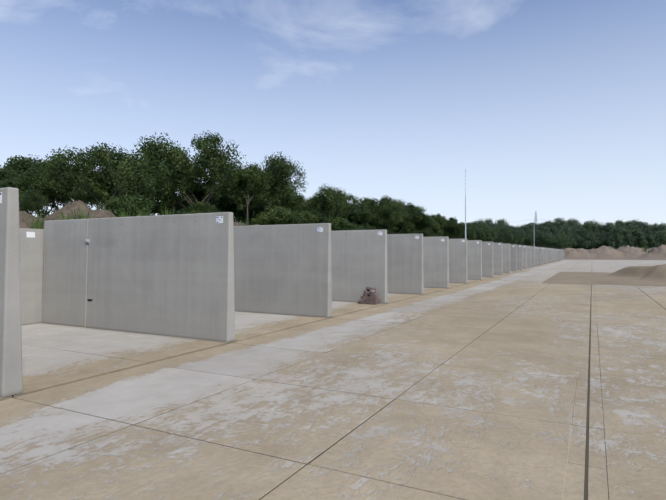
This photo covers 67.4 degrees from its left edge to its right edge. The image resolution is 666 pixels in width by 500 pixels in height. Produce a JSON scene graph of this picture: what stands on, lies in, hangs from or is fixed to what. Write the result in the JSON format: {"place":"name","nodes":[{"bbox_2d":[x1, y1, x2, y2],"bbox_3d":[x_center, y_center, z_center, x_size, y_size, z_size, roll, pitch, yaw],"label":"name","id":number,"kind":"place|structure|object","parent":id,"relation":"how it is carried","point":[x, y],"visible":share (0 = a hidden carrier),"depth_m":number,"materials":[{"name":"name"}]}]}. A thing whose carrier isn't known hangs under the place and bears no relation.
{"place":"outdoors","nodes":[
{"label":"outdoors","id":0,"kind":"place"},
{"bbox_2d":[19,200,257,228],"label":"earth bank","id":1,"kind":"structure","parent":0,"point":[65,208],"depth_m":20.52,"materials":[{"name":"soil"}]},
{"bbox_2d":[4,187,44,213],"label":"tree","id":2,"kind":"object","parent":1,"relation":"on","point":[29,207],"visible":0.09,"depth_m":28.84,"materials":[{"name":"green plant"}]},
{"bbox_2d":[0,154,59,214],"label":"tree","id":3,"kind":"object","parent":1,"relation":"on","point":[19,163],"visible":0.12,"depth_m":39.72,"materials":[{"name":"green plant"}]},
{"bbox_2d":[21,215,44,228],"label":"weed tuft","id":4,"kind":"object","parent":1,"relation":"on","point":[34,225],"visible":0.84,"depth_m":18.13,"materials":[{"name":"plant"}]},
{"bbox_2d":[0,167,67,217],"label":"tree","id":5,"kind":"object","parent":1,"relation":"on","point":[3,171],"visible":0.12,"depth_m":38.67,"materials":[{"name":"green plant"}]},
{"bbox_2d":[19,188,50,214],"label":"tree","id":6,"kind":"object","parent":1,"relation":"on","point":[35,199],"visible":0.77,"depth_m":26.10,"materials":[{"name":"green plant"}]},
{"bbox_2d":[22,212,49,228],"bbox_3d":[-11.114,-1.024,18.549,0.992,0.812,1.298,2,-3,-25],"label":"weed tuft","id":7,"kind":"object","parent":1,"relation":"on","point":[37,223],"visible":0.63,"depth_m":18.49,"materials":[{"name":"plant"}]},
{"bbox_2d":[17,159,74,210],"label":"tree","id":8,"kind":"object","parent":1,"relation":"on","point":[44,172],"visible":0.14,"depth_m":34.31,"materials":[{"name":"green plant"}]},
{"bbox_2d":[0,167,100,215],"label":"tree","id":9,"kind":"object","parent":1,"relation":"on","point":[35,178],"visible":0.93,"depth_m":30.94,"materials":[{"name":"green plant"}]},
{"bbox_2d":[27,171,111,211],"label":"tree","id":10,"kind":"object","parent":1,"relation":"on","point":[103,194],"visible":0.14,"depth_m":37.44,"materials":[{"name":"green plant"}]},
{"bbox_2d":[67,203,99,218],"bbox_3d":[-9.765,-1.442,19.395,1.082,1.030,1.168,0,0,2],"label":"weed tuft","id":11,"kind":"object","parent":1,"relation":"on","point":[81,216],"visible":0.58,"depth_m":19.51,"materials":[{"name":"plant"}]},
{"bbox_2d":[71,167,121,205],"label":"tree","id":12,"kind":"object","parent":1,"relation":"on","point":[101,181],"visible":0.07,"depth_m":39.18,"materials":[{"name":"green plant"}]},
{"bbox_2d":[40,142,174,205],"bbox_3d":[-14.475,-3.455,31.875,8.137,6.819,4.504,0,0,-12],"label":"tree","id":13,"kind":"object","parent":1,"relation":"on","point":[136,175],"visible":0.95,"depth_m":31.96,"materials":[{"name":"green plant"}]},
{"bbox_2d":[95,191,156,216],"bbox_3d":[-11.456,-2.138,28.222,2.944,2.318,3.943,0,0,-50],"label":"shrub","id":14,"kind":"object","parent":1,"relation":"on","point":[120,202],"visible":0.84,"depth_m":27.61,"materials":[{"name":"green plant"}]},
{"bbox_2d":[77,132,198,206],"bbox_3d":[-14.454,-4.174,37.258,9.742,8.280,6.167,0,0,41],"label":"tree","id":15,"kind":"object","parent":1,"relation":"on","point":[162,153],"visible":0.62,"depth_m":35.79,"materials":[{"name":"green plant"}]},
{"bbox_2d":[99,165,176,207],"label":"tree","id":16,"kind":"object","parent":1,"relation":"on","point":[111,192],"visible":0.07,"depth_m":39.42,"materials":[{"name":"green plant"}]},
{"bbox_2d":[108,147,199,212],"bbox_3d":[-15.567,-4.645,42.509,7.820,8.062,5.009,0,0,-40],"label":"tree","id":17,"kind":"object","parent":1,"relation":"on","point":[133,157],"depth_m":41.97,"materials":[{"name":"green plant"}]},
{"bbox_2d":[152,195,181,214],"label":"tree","id":18,"kind":"object","parent":1,"relation":"on","point":[161,209],"visible":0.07,"depth_m":55.13,"materials":[{"name":"green plant"}]},
{"bbox_2d":[131,146,240,215],"bbox_3d":[-13.209,-4.854,44.592,10.288,8.470,7.850,0,0,-17],"label":"tree","id":19,"kind":"object","parent":1,"relation":"on","point":[202,184],"visible":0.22,"depth_m":42.72,"materials":[{"name":"green plant"}]},
{"bbox_2d":[147,162,238,204],"bbox_3d":[-10.466,-3.824,37.740,6.822,5.833,4.261,0,0,-20],"label":"tree","id":20,"kind":"object","parent":1,"relation":"on","point":[220,181],"visible":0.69,"depth_m":38.01,"materials":[{"name":"green plant"}]},
{"bbox_2d":[180,200,218,213],"bbox_3d":[-9.592,-2.289,36.025,3.931,2.710,3.478,0,0,28],"label":"shrub","id":21,"kind":"object","parent":1,"relation":"on","point":[201,207],"visible":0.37,"depth_m":35.77,"materials":[{"name":"green plant"}]},
{"bbox_2d":[171,183,228,210],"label":"tree","id":22,"kind":"object","parent":1,"relation":"on","point":[183,202],"visible":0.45,"depth_m":47.79,"materials":[{"name":"green plant"}]},
{"bbox_2d":[181,182,222,203],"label":"tree","id":23,"kind":"object","parent":1,"relation":"on","point":[203,193],"visible":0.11,"depth_m":49.15,"materials":[{"name":"green plant"}]},
{"bbox_2d":[162,130,246,203],"bbox_3d":[-9.787,-4.931,39.024,6.040,8.677,6.966,0,0,-44],"label":"tree","id":24,"kind":"object","parent":1,"relation":"on","point":[214,153],"visible":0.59,"depth_m":38.37,"materials":[{"name":"green plant"}]},
{"bbox_2d":[216,194,258,224],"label":"tree","id":25,"kind":"object","parent":1,"relation":"on","point":[230,207],"visible":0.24,"depth_m":49.19,"materials":[{"name":"green plant"}]},
{"bbox_2d":[205,191,277,223],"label":"tree","id":26,"kind":"object","parent":1,"relation":"on","point":[257,210],"visible":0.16,"depth_m":47.08,"materials":[{"name":"green plant"}]},
{"bbox_2d":[211,183,282,224],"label":"tree","id":27,"kind":"object","parent":1,"relation":"on","point":[239,201],"visible":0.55,"depth_m":43.56,"materials":[{"name":"green plant"}]},
{"bbox_2d":[224,163,283,222],"bbox_3d":[-6.684,-4.413,42.629,3.759,6.155,4.967,0,0,36],"label":"tree","id":28,"kind":"object","parent":1,"relation":"on","point":[245,179],"visible":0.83,"depth_m":41.87,"materials":[{"name":"green plant"}]},
{"bbox_2d":[232,151,306,214],"bbox_3d":[-5.988,-4.627,46.004,5.534,8.125,8.524,0,0,-28],"label":"tree","id":29,"kind":"object","parent":1,"relation":"on","point":[281,166],"visible":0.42,"depth_m":43.74,"materials":[{"name":"green plant"}]},
{"bbox_2d":[250,205,302,224],"bbox_3d":[-4.170,-2.192,36.640,2.948,2.384,4.065,-1,-1,60],"label":"shrub","id":30,"kind":"object","parent":1,"relation":"on","point":[277,214],"visible":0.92,"depth_m":35.73,"materials":[{"name":"green plant"}]},
{"bbox_2d":[245,170,307,210],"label":"tree","id":31,"kind":"object","parent":1,"relation":"on","point":[288,197],"visible":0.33,"depth_m":48.31,"materials":[{"name":"green plant"}]},
{"bbox_2d":[268,208,302,224],"bbox_3d":[-3.579,-2.171,37.989,3.214,2.108,2.878,0,0,15],"label":"shrub","id":32,"kind":"object","parent":1,"relation":"on","point":[294,221],"visible":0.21,"depth_m":37.41,"materials":[{"name":"green plant"}]},
{"bbox_2d":[286,193,306,210],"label":"tree","id":33,"kind":"object","parent":1,"relation":"on","point":[301,199],"visible":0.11,"depth_m":58.51,"materials":[{"name":"green plant"}]},
{"bbox_2d":[282,210,318,224],"bbox_3d":[-2.536,-2.231,39.974,2.647,2.115,3.595,0,-1,50],"label":"shrub","id":34,"kind":"object","parent":1,"relation":"on","point":[307,218],"visible":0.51,"depth_m":39.31,"materials":[{"name":"green plant"}]},
{"bbox_2d":[288,195,314,214],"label":"tree","id":35,"kind":"object","parent":1,"relation":"on","point":[298,205],"visible":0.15,"depth_m":58.72,"materials":[{"name":"green plant"}]},
{"bbox_2d":[303,208,332,227],"bbox_3d":[-1.948,-2.295,42.381,3.072,2.464,3.359,0,0,43],"label":"shrub","id":36,"kind":"object","parent":1,"relation":"on","point":[322,219],"visible":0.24,"depth_m":42.09,"materials":[{"name":"green plant"}]},
{"bbox_2d":[305,183,347,218],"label":"tree","id":37,"kind":"object","parent":1,"relation":"on","point":[321,199],"visible":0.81,"depth_m":51.21,"materials":[{"name":"green plant"}]},
{"bbox_2d":[308,202,348,217],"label":"tree","id":38,"kind":"object","parent":1,"relation":"on","point":[317,208],"visible":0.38,"depth_m":53.78,"materials":[{"name":"green plant"}]},
{"bbox_2d":[328,216,358,230],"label":"shrub","id":39,"kind":"object","parent":1,"relation":"on","point":[340,224],"visible":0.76,"depth_m":47.36,"materials":[{"name":"green plant"}]},
{"bbox_2d":[328,200,363,225],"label":"tree","id":40,"kind":"object","parent":1,"relation":"on","point":[355,222],"visible":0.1,"depth_m":67.21,"materials":[{"name":"green plant"}]},
{"bbox_2d":[332,193,363,205],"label":"tree","id":41,"kind":"object","parent":1,"relation":"on","point":[352,199],"visible":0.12,"depth_m":74.49,"materials":[{"name":"green plant"}]},
{"bbox_2d":[338,202,377,226],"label":"tree","id":42,"kind":"object","parent":1,"relation":"on","point":[361,214],"visible":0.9,"depth_m":64.91,"materials":[{"name":"green plant"}]},
{"bbox_2d":[364,205,381,224],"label":"tree","id":43,"kind":"object","parent":1,"relation":"on","point":[379,222],"visible":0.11,"depth_m":71.84,"materials":[{"name":"green plant"}]},
{"bbox_2d":[351,195,404,228],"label":"tree","id":44,"kind":"object","parent":1,"relation":"on","point":[368,202],"visible":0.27,"depth_m":73.88,"materials":[{"name":"green plant"}]},
{"bbox_2d":[376,218,395,230],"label":"tree","id":45,"kind":"object","parent":1,"relation":"on","point":[383,226],"visible":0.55,"depth_m":73.95,"materials":[{"name":"green plant"}]},
{"bbox_2d":[364,196,415,224],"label":"tree","id":46,"kind":"object","parent":1,"relation":"on","point":[410,209],"visible":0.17,"depth_m":75.73,"materials":[{"name":"green plant"}]},
{"bbox_2d":[375,199,408,229],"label":"tree","id":47,"kind":"object","parent":1,"relation":"on","point":[393,212],"visible":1,"depth_m":65.96,"materials":[{"name":"green plant"}]},
{"bbox_2d":[371,216,417,233],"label":"tree","id":48,"kind":"object","parent":1,"relation":"on","point":[411,226],"visible":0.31,"depth_m":79.91,"materials":[{"name":"green plant"}]},
{"bbox_2d":[391,220,414,233],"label":"tree","id":49,"kind":"object","parent":1,"relation":"on","point":[399,225],"visible":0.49,"depth_m":84.30,"materials":[{"name":"green plant"}]},
{"bbox_2d":[379,202,427,233],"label":"tree","id":50,"kind":"object","parent":1,"relation":"on","point":[418,216],"visible":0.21,"depth_m":82.12,"materials":[{"name":"green plant"}]},
{"bbox_2d":[409,210,431,233],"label":"tree","id":51,"kind":"object","parent":1,"relation":"on","point":[426,220],"visible":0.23,"depth_m":84.64,"materials":[{"name":"green plant"}]},
{"bbox_2d":[410,205,434,230],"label":"tree","id":52,"kind":"object","parent":1,"relation":"on","point":[430,224],"visible":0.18,"depth_m":85.57,"materials":[{"name":"green plant"}]},
{"bbox_2d":[417,230,432,236],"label":"shrub","id":53,"kind":"object","parent":1,"relation":"on","point":[425,233],"visible":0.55,"depth_m":68.48,"materials":[{"name":"green plant"}]},
{"bbox_2d":[417,218,443,236],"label":"tree","id":54,"kind":"object","parent":1,"relation":"on","point":[435,227],"visible":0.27,"depth_m":97.37,"materials":[{"name":"green plant"}]},
{"bbox_2d":[430,213,448,224],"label":"tree","id":55,"kind":"object","parent":1,"relation":"on","point":[439,218],"visible":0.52,"depth_m":99.68,"materials":[{"name":"green plant"}]},
{"bbox_2d":[435,221,464,238],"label":"tree","id":56,"kind":"object","parent":1,"relation":"on","point":[453,225],"visible":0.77,"depth_m":100.15,"materials":[{"name":"green plant"}]},
{"bbox_2d":[445,217,466,237],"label":"tree","id":57,"kind":"object","parent":1,"relation":"on","point":[451,220],"visible":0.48,"depth_m":102.39,"materials":[{"name":"green plant"}]},
{"bbox_2d":[443,223,475,239],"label":"tree","id":58,"kind":"object","parent":1,"relation":"on","point":[467,237],"visible":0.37,"depth_m":103.48,"materials":[{"name":"green plant"}]},
{"bbox_2d":[465,166,465,238],"bbox_3d":[15.743,-4.040,59.325,0.440,12.000,0.440,0,0,27],"label":"mast","id":59,"kind":"object","parent":1,"relation":"on","point":[465,202],"visible":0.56,"depth_m":59.28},
{"bbox_2d":[468,227,486,239],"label":"tree","id":60,"kind":"object","parent":1,"relation":"on","point":[478,231],"visible":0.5,"depth_m":112.59,"materials":[{"name":"green plant"}]},
{"bbox_2d":[466,227,494,241],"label":"tree","id":61,"kind":"object","parent":1,"relation":"on","point":[490,238],"visible":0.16,"depth_m":119.83,"materials":[{"name":"green plant"}]},
{"bbox_2d":[485,226,497,238],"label":"tree","id":62,"kind":"object","parent":1,"relation":"on","point":[492,231],"visible":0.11,"depth_m":136.89,"materials":[{"name":"green plant"}]},
{"bbox_2d":[492,229,513,241],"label":"tree","id":63,"kind":"object","parent":1,"relation":"on","point":[504,234],"visible":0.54,"depth_m":154.82,"materials":[{"name":"green plant"}]},
{"bbox_2d":[0,261,665,499],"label":"pavement joint","id":64,"kind":"object","parent":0,"point":[586,455],"depth_m":4.83,"materials":[{"name":"brown"}]},
{"bbox_2d":[0,259,665,499],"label":"yard slabs","id":65,"kind":"structure","parent":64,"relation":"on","point":[488,415],"depth_m":5.68,"materials":[{"name":"concrete"}]},
{"bbox_2d":[0,187,22,396],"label":"partition wall","id":66,"kind":"structure","parent":65,"relation":"on","point":[11,378],"depth_m":5.86,"materials":[{"name":"concrete"}]},
{"bbox_2d":[19,228,43,325],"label":"back wall","id":67,"kind":"structure","parent":65,"relation":"on","point":[31,255],"depth_m":11.71,"materials":[{"name":"concrete"}]},
{"bbox_2d":[42,212,234,341],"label":"partition wall","id":68,"kind":"structure","parent":65,"relation":"on","point":[168,275],"depth_m":10.36,"materials":[{"name":"concrete"}]},
{"bbox_2d":[233,223,331,317],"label":"partition wall","id":69,"kind":"structure","parent":65,"relation":"on","point":[285,269],"depth_m":13.52,"materials":[{"name":"concrete"}]},
{"bbox_2d":[331,230,387,303],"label":"partition wall","id":70,"kind":"structure","parent":65,"relation":"on","point":[358,261],"depth_m":16.90,"materials":[{"name":"concrete"}]},
{"bbox_2d":[387,234,423,294],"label":"partition wall","id":71,"kind":"structure","parent":65,"relation":"on","point":[405,275],"depth_m":20.32,"materials":[{"name":"concrete"}]},
{"bbox_2d":[423,237,448,287],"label":"partition wall","id":72,"kind":"structure","parent":65,"relation":"on","point":[436,262],"depth_m":23.80,"materials":[{"name":"concrete"}]},
{"bbox_2d":[449,239,467,283],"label":"partition wall","id":73,"kind":"structure","parent":65,"relation":"on","point":[458,261],"depth_m":27.31,"materials":[{"name":"concrete"}]},
{"bbox_2d":[467,240,481,279],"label":"partition wall","id":74,"kind":"structure","parent":65,"relation":"on","point":[474,259],"depth_m":30.83,"materials":[{"name":"concrete"}]},
{"bbox_2d":[482,242,492,276],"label":"partition wall","id":75,"kind":"structure","parent":65,"relation":"on","point":[487,259],"depth_m":34.36,"materials":[{"name":"concrete"}]},
{"bbox_2d":[493,243,502,274],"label":"partition wall","id":76,"kind":"structure","parent":65,"relation":"on","point":[497,260],"depth_m":37.89,"materials":[{"name":"concrete"}]},
{"bbox_2d":[502,244,509,272],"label":"partition wall","id":77,"kind":"structure","parent":65,"relation":"on","point":[506,256],"depth_m":41.43,"materials":[{"name":"concrete"}]},
{"bbox_2d":[510,244,516,270],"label":"partition wall","id":78,"kind":"structure","parent":65,"relation":"on","point":[513,257],"depth_m":44.96,"materials":[{"name":"concrete"}]},
{"bbox_2d":[517,245,521,269],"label":"partition wall","id":79,"kind":"structure","parent":65,"relation":"on","point":[519,257],"depth_m":48.50,"materials":[{"name":"concrete"}]},
{"bbox_2d":[522,245,526,268],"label":"partition wall","id":80,"kind":"structure","parent":65,"relation":"on","point":[524,256],"depth_m":52.05,"materials":[{"name":"concrete"}]},
{"bbox_2d":[527,246,530,267],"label":"partition wall","id":81,"kind":"structure","parent":65,"relation":"on","point":[528,256],"depth_m":55.59,"materials":[{"name":"concrete"}]},
{"bbox_2d":[531,246,534,266],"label":"partition wall","id":82,"kind":"structure","parent":65,"relation":"on","point":[532,256],"depth_m":59.13,"materials":[{"name":"concrete"}]},
{"bbox_2d":[535,247,537,265],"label":"partition wall","id":83,"kind":"structure","parent":65,"relation":"on","point":[536,256],"depth_m":62.67,"materials":[{"name":"concrete"}]},
{"bbox_2d":[538,247,540,264],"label":"partition wall","id":84,"kind":"structure","parent":65,"relation":"on","point":[539,255],"depth_m":66.22,"materials":[{"name":"concrete"}]},
{"bbox_2d":[541,247,543,264],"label":"partition wall","id":85,"kind":"structure","parent":65,"relation":"on","point":[542,255],"depth_m":69.77,"materials":[{"name":"concrete"}]},
{"bbox_2d":[563,260,608,499],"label":"slot drain","id":86,"kind":"object","parent":65,"relation":"in","point":[597,482],"visible":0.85,"depth_m":4.84,"materials":[{"name":"concrete"}]},
{"bbox_2d":[542,264,665,286],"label":"sand heap","id":87,"kind":"object","parent":65,"relation":"on","point":[655,275],"visible":1,"depth_m":31.74,"materials":[{"name":"beige sand"}]},
{"bbox_2d":[0,0,665,226],"label":"sky","id":88,"kind":"structure","parent":0,"point":[554,109],"materials":[{"name":"blue"}]},
{"bbox_2d":[360,287,380,304],"bbox_3d":[1.231,1.488,16.373,0.548,0.550,0.437,0,0,27],"label":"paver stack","id":89,"kind":"object","parent":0,"point":[371,297],"visible":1,"depth_m":16.23,"materials":[{"name":"concrete"}]},
{"bbox_2d":[564,244,665,259],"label":"earth spoil heaps","id":90,"kind":"object","parent":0,"point":[603,252],"visible":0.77,"depth_m":131.12,"materials":[{"name":"brown soil"}]},
{"label":"field ground","id":91,"kind":"structure","parent":0,"visible":0},
{"bbox_2d":[475,218,508,226],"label":"tree","id":92,"kind":"object","parent":91,"relation":"on","point":[501,222],"visible":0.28,"depth_m":357.07,"materials":[{"name":"green plant"}]},
{"bbox_2d":[513,222,556,246],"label":"tree","id":93,"kind":"object","parent":91,"relation":"on","point":[534,228],"visible":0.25,"depth_m":340.23,"materials":[{"name":"green plant"}]},
{"bbox_2d":[522,232,550,244],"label":"tree","id":94,"kind":"object","parent":91,"relation":"on","point":[543,238],"visible":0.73,"depth_m":204.44,"materials":[{"name":"green plant"}]},
{"bbox_2d":[536,237,556,247],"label":"tree","id":95,"kind":"object","parent":91,"relation":"on","point":[550,243],"visible":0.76,"depth_m":207.77,"materials":[{"name":"green plant"}]},
{"bbox_2d":[541,221,570,229],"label":"tree","id":96,"kind":"object","parent":91,"relation":"on","point":[559,224],"visible":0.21,"depth_m":350.55,"materials":[{"name":"green plant"}]},
{"bbox_2d":[546,237,571,247],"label":"tree","id":97,"kind":"object","parent":91,"relation":"on","point":[560,240],"visible":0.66,"depth_m":208.37,"materials":[{"name":"green plant"}]},
{"bbox_2d":[548,217,571,233],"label":"tree","id":98,"kind":"object","parent":91,"relation":"on","point":[561,221],"visible":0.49,"depth_m":352.47,"materials":[{"name":"green plant"}]},
{"bbox_2d":[544,232,583,249],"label":"tree","id":99,"kind":"object","parent":91,"relation":"on","point":[572,244],"visible":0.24,"depth_m":334.97,"materials":[{"name":"green plant"}]},
{"bbox_2d":[566,231,589,247],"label":"tree","id":100,"kind":"object","parent":91,"relation":"on","point":[575,233],"visible":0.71,"depth_m":336.00,"materials":[{"name":"green plant"}]},
{"bbox_2d":[571,228,598,249],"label":"tree","id":101,"kind":"object","parent":91,"relation":"on","point":[581,232],"visible":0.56,"depth_m":335.75,"materials":[{"name":"green plant"}]},
{"bbox_2d":[565,218,605,231],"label":"tree","id":102,"kind":"object","parent":91,"relation":"on","point":[589,225],"visible":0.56,"depth_m":350.83,"materials":[{"name":"green plant"}]},
{"bbox_2d":[578,233,609,248],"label":"tree","id":103,"kind":"object","parent":91,"relation":"on","point":[601,242],"visible":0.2,"depth_m":340.79,"materials":[{"name":"green plant"}]},
{"bbox_2d":[596,231,619,247],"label":"tree","id":104,"kind":"object","parent":91,"relation":"on","point":[602,232],"visible":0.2,"depth_m":339.13,"materials":[{"name":"green plant"}]},
{"bbox_2d":[591,223,630,248],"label":"tree","id":105,"kind":"object","parent":91,"relation":"on","point":[610,235],"visible":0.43,"depth_m":337.16,"materials":[{"name":"green plant"}]},
{"bbox_2d":[607,223,631,248],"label":"tree","id":106,"kind":"object","parent":91,"relation":"on","point":[617,232],"visible":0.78,"depth_m":338.15,"materials":[{"name":"green plant"}]},
{"bbox_2d":[604,221,639,227],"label":"tree","id":107,"kind":"object","parent":91,"relation":"on","point":[621,222],"visible":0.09,"depth_m":359.09,"materials":[{"name":"green plant"}]},
{"bbox_2d":[614,219,644,225],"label":"tree","id":108,"kind":"object","parent":91,"relation":"on","point":[619,220],"visible":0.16,"depth_m":365.42,"materials":[{"name":"green plant"}]},
{"bbox_2d":[622,225,645,247],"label":"tree","id":109,"kind":"object","parent":91,"relation":"on","point":[634,228],"visible":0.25,"depth_m":346.58,"materials":[{"name":"green plant"}]},
{"bbox_2d":[616,229,654,247],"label":"tree","id":110,"kind":"object","parent":91,"relation":"on","point":[642,241],"visible":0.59,"depth_m":340.28,"materials":[{"name":"green plant"}]},
{"bbox_2d":[630,220,653,234],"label":"tree","id":111,"kind":"object","parent":91,"relation":"on","point":[648,228],"visible":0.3,"depth_m":353.52,"materials":[{"name":"green plant"}]},
{"bbox_2d":[634,233,663,247],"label":"tree","id":112,"kind":"object","parent":91,"relation":"on","point":[658,240],"visible":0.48,"depth_m":342.82,"materials":[{"name":"green plant"}]},
{"bbox_2d":[647,230,665,246],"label":"tree","id":113,"kind":"object","parent":91,"relation":"on","point":[662,235],"visible":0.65,"depth_m":340.57,"materials":[{"name":"green plant"}]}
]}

